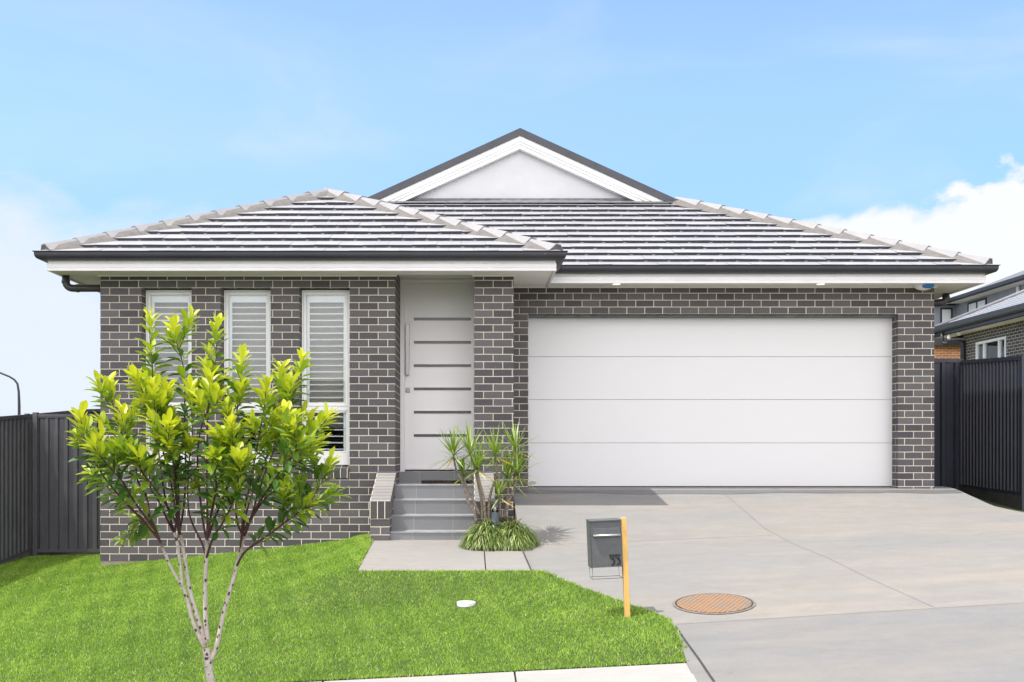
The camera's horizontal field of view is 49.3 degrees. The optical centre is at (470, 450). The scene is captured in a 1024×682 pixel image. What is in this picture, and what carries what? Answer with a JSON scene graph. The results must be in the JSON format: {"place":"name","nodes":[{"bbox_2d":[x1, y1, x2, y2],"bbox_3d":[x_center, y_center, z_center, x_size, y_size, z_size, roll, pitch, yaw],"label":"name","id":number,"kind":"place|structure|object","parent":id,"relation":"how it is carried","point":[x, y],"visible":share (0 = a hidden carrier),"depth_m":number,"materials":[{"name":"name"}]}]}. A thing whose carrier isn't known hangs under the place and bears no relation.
{"place":"outdoors","nodes":[
{"label":"outdoors","id":0,"kind":"place"},
{"bbox_2d":[0,537,685,681],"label":"ground","id":1,"kind":"structure","parent":0,"point":[82,553],"depth_m":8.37,"materials":[{"name":"green plant"}]},
{"bbox_2d":[0,372,20,414],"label":"street lamp","id":2,"kind":"object","parent":1,"relation":"on","point":[19,402],"visible":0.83,"depth_m":47.96,"materials":[{"name":"grey metal"}]},
{"bbox_2d":[0,409,99,563],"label":"boundary fence","id":3,"kind":"object","parent":1,"relation":"on","point":[15,487],"visible":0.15,"depth_m":15.14,"materials":[{"name":"metal"}]},
{"bbox_2d":[65,304,350,681],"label":"street tree","id":4,"kind":"object","parent":1,"relation":"on","point":[231,452],"visible":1,"depth_m":6.08,"materials":[{"name":"green plant"}]},
{"bbox_2d":[457,601,475,606],"bbox_3d":[-0.035,1.402,10.036,0.169,0.087,0.168,0,0,0],"label":"drain cap","id":5,"kind":"object","parent":1,"relation":"on","point":[465,603],"visible":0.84,"depth_m":9.97,"materials":[{"name":"white plastic"}]},
{"bbox_2d":[428,418,541,521],"bbox_3d":[0.205,0.214,12.561,1.390,1.194,0.934,0,0,0],"label":"dracaena shrub","id":6,"kind":"object","parent":1,"relation":"on","point":[507,465],"visible":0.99,"depth_m":12.51,"materials":[{"name":"green plant"}]},
{"bbox_2d":[33,128,999,565],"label":"brick house","id":7,"kind":"structure","parent":1,"relation":"on","point":[581,320],"depth_m":14.93,"materials":[{"name":"brick"}]},
{"bbox_2d":[32,412,99,556],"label":"side gate","id":8,"kind":"structure","parent":7,"relation":"attached to","point":[69,516],"depth_m":15.59,"materials":[{"name":"metal"}]},
{"bbox_2d":[141,290,191,477],"bbox_3d":[-3.801,-0.839,14.105,0.624,2.378,0.371,0,0,0],"label":"window frame","id":9,"kind":"structure","parent":7,"relation":"in","point":[165,302],"depth_m":14.17,"materials":[{"name":"white paint"}]},
{"bbox_2d":[224,290,270,477],"bbox_3d":[-2.812,-0.839,14.105,0.625,2.378,0.371,0,0,0],"label":"window frame","id":10,"kind":"structure","parent":7,"relation":"in","point":[247,320],"depth_m":14.18,"materials":[{"name":"white paint"}]},
{"bbox_2d":[299,290,348,477],"bbox_3d":[-1.827,-0.839,14.105,0.627,2.378,0.371,0,0,0],"label":"window frame","id":11,"kind":"structure","parent":7,"relation":"in","point":[325,313],"depth_m":14.17,"materials":[{"name":"white paint"}]},
{"bbox_2d":[405,284,473,470],"bbox_3d":[-0.374,-0.976,14.948,1.004,2.518,0.125,0,0,0],"label":"front door","id":12,"kind":"structure","parent":7,"relation":"in","point":[439,318],"depth_m":14.96,"materials":[{"name":"white paint"}]},
{"bbox_2d":[421,480,471,483],"bbox_3d":[-0.300,0.404,14.346,0.659,0.036,0.427,0,0,0],"label":"doormat","id":13,"kind":"object","parent":7,"relation":"on","point":[440,482],"visible":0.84,"depth_m":14.15,"materials":[{"name":"black rubber"}]},
{"bbox_2d":[528,315,894,486],"bbox_3d":[3.250,-0.650,15.110,5.100,2.500,0.180,0,0,0],"label":"garage door","id":14,"kind":"structure","parent":7,"relation":"in","point":[614,400],"depth_m":15.14,"materials":[{"name":"white metal"}]},
{"bbox_2d":[934,359,961,490],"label":"side gate","id":15,"kind":"structure","parent":7,"relation":"attached to","point":[946,422],"depth_m":16.98,"materials":[{"name":"metal"}]},
{"bbox_2d":[586,517,629,616],"bbox_3d":[1.157,1.099,9.291,0.311,1.072,0.226,-2,0,-2],"label":"letterbox","id":16,"kind":"object","parent":1,"relation":"on","point":[607,542],"visible":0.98,"depth_m":9.21,"materials":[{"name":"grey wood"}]},
{"bbox_2d":[934,346,959,358],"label":"orange brick house","id":17,"kind":"structure","parent":1,"relation":"on","point":[946,352],"depth_m":46.00,"materials":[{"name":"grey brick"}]},
{"bbox_2d":[934,289,1023,359],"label":"neighbour house","id":18,"kind":"structure","parent":1,"relation":"on","point":[994,329],"depth_m":36.52,"materials":[{"name":"grey brick"}]},
{"bbox_2d":[976,336,1005,358],"bbox_3d":[17.050,-3.085,36.400,0.140,1.070,2.100,0,0,0],"label":"window","id":19,"kind":"structure","parent":18,"relation":"in","point":[992,348],"depth_m":36.39,"materials":[{"name":"white paint"}]},
{"bbox_2d":[934,270,1023,325],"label":"two storey house","id":20,"kind":"structure","parent":1,"relation":"on","point":[958,305],"depth_m":56.89,"materials":[{"name":"grey metal"}]},
{"bbox_2d":[940,308,952,322],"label":"window","id":21,"kind":"structure","parent":20,"relation":"in","point":[946,314],"depth_m":59.98,"materials":[{"name":"grey metal"}]},
{"bbox_2d":[967,297,986,311],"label":"window","id":22,"kind":"structure","parent":20,"relation":"in","point":[972,305],"depth_m":57.34,"materials":[{"name":"grey metal"}]},
{"bbox_2d":[960,355,1023,510],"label":"boundary fence","id":23,"kind":"object","parent":1,"relation":"on","point":[991,429],"visible":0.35,"depth_m":15.96,"materials":[{"name":"metal"}]},
{"bbox_2d":[358,540,530,570],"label":"entry path","id":24,"kind":"structure","parent":0,"point":[422,555],"depth_m":11.77,"materials":[{"name":"concrete"}]},
{"bbox_2d":[465,519,520,560],"bbox_3d":[0.250,1.178,13.050,0.620,0.644,1.780,0,0,0],"label":"garden bed","id":25,"kind":"object","parent":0,"point":[501,520],"visible":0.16,"depth_m":12.33,"materials":[{"name":"soil"}]},
{"bbox_2d":[458,514,514,553],"bbox_3d":[0.178,0.966,12.448,0.704,0.492,0.713,0,0,0],"label":"grass tuft","id":26,"kind":"object","parent":25,"relation":"on","point":[483,530],"visible":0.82,"depth_m":12.25,"materials":[{"name":"green plant"}]},
{"bbox_2d":[491,501,498,544],"bbox_3d":[0.275,0.810,12.420,0.086,0.490,0.086,0,0,0],"label":"garden light","id":27,"kind":"object","parent":25,"relation":"on","point":[494,515],"visible":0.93,"depth_m":12.39,"materials":[{"name":"metal"}]},
{"bbox_2d":[485,517,541,551],"bbox_3d":[0.466,0.978,12.468,0.761,0.477,0.737,0,0,0],"label":"grass tuft","id":28,"kind":"object","parent":25,"relation":"on","point":[517,532],"visible":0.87,"depth_m":12.28,"materials":[{"name":"green plant"}]},
{"bbox_2d":[317,663,696,681],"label":"footpath","id":29,"kind":"structure","parent":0,"point":[679,672],"depth_m":7.87,"materials":[{"name":"concrete"}]},
{"bbox_2d":[0,0,1023,415],"label":"sky","id":30,"kind":"structure","parent":0,"point":[903,120],"materials":[{"name":"blue"}]},
{"bbox_2d":[514,486,1023,681],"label":"driveway","id":31,"kind":"structure","parent":0,"point":[950,552],"depth_m":10.43,"materials":[{"name":"concrete"}]},
{"bbox_2d":[676,626,714,680],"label":"driveway joint","id":32,"kind":"object","parent":31,"relation":"on","point":[700,661],"visible":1,"depth_m":8.11,"materials":[{"name":"grey concrete"}]},
{"bbox_2d":[673,593,755,613],"bbox_3d":[2.083,1.305,9.526,0.696,0.012,0.696,-3,7,0],"label":"manhole cover","id":33,"kind":"object","parent":31,"relation":"on","point":[714,603],"visible":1,"depth_m":9.49,"materials":[{"name":"metal"}]},
{"bbox_2d":[514,487,961,493],"bbox_3d":[3.520,0.534,14.844,5.900,0.077,0.572,0,0,0],"label":"threshold concrete","id":34,"kind":"object","parent":31,"relation":"on","point":[722,491],"visible":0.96,"depth_m":14.71,"materials":[{"name":"grey concrete"}]},
{"bbox_2d":[726,495,935,607],"bbox_3d":[3.496,0.899,11.919,0.095,0.752,5.823,0,0,-5],"label":"driveway joint","id":35,"kind":"object","parent":31,"relation":"on","point":[822,555],"visible":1,"depth_m":11.33,"materials":[{"name":"grey concrete"}]},
{"bbox_2d":[681,602,1023,623],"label":"driveway joint","id":36,"kind":"object","parent":31,"relation":"on","point":[845,613],"visible":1,"depth_m":9.00,"materials":[{"name":"grey concrete"}]},
{"bbox_2d":[972,496,1023,511],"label":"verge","id":37,"kind":"structure","parent":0,"point":[997,505],"depth_m":15.49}
]}

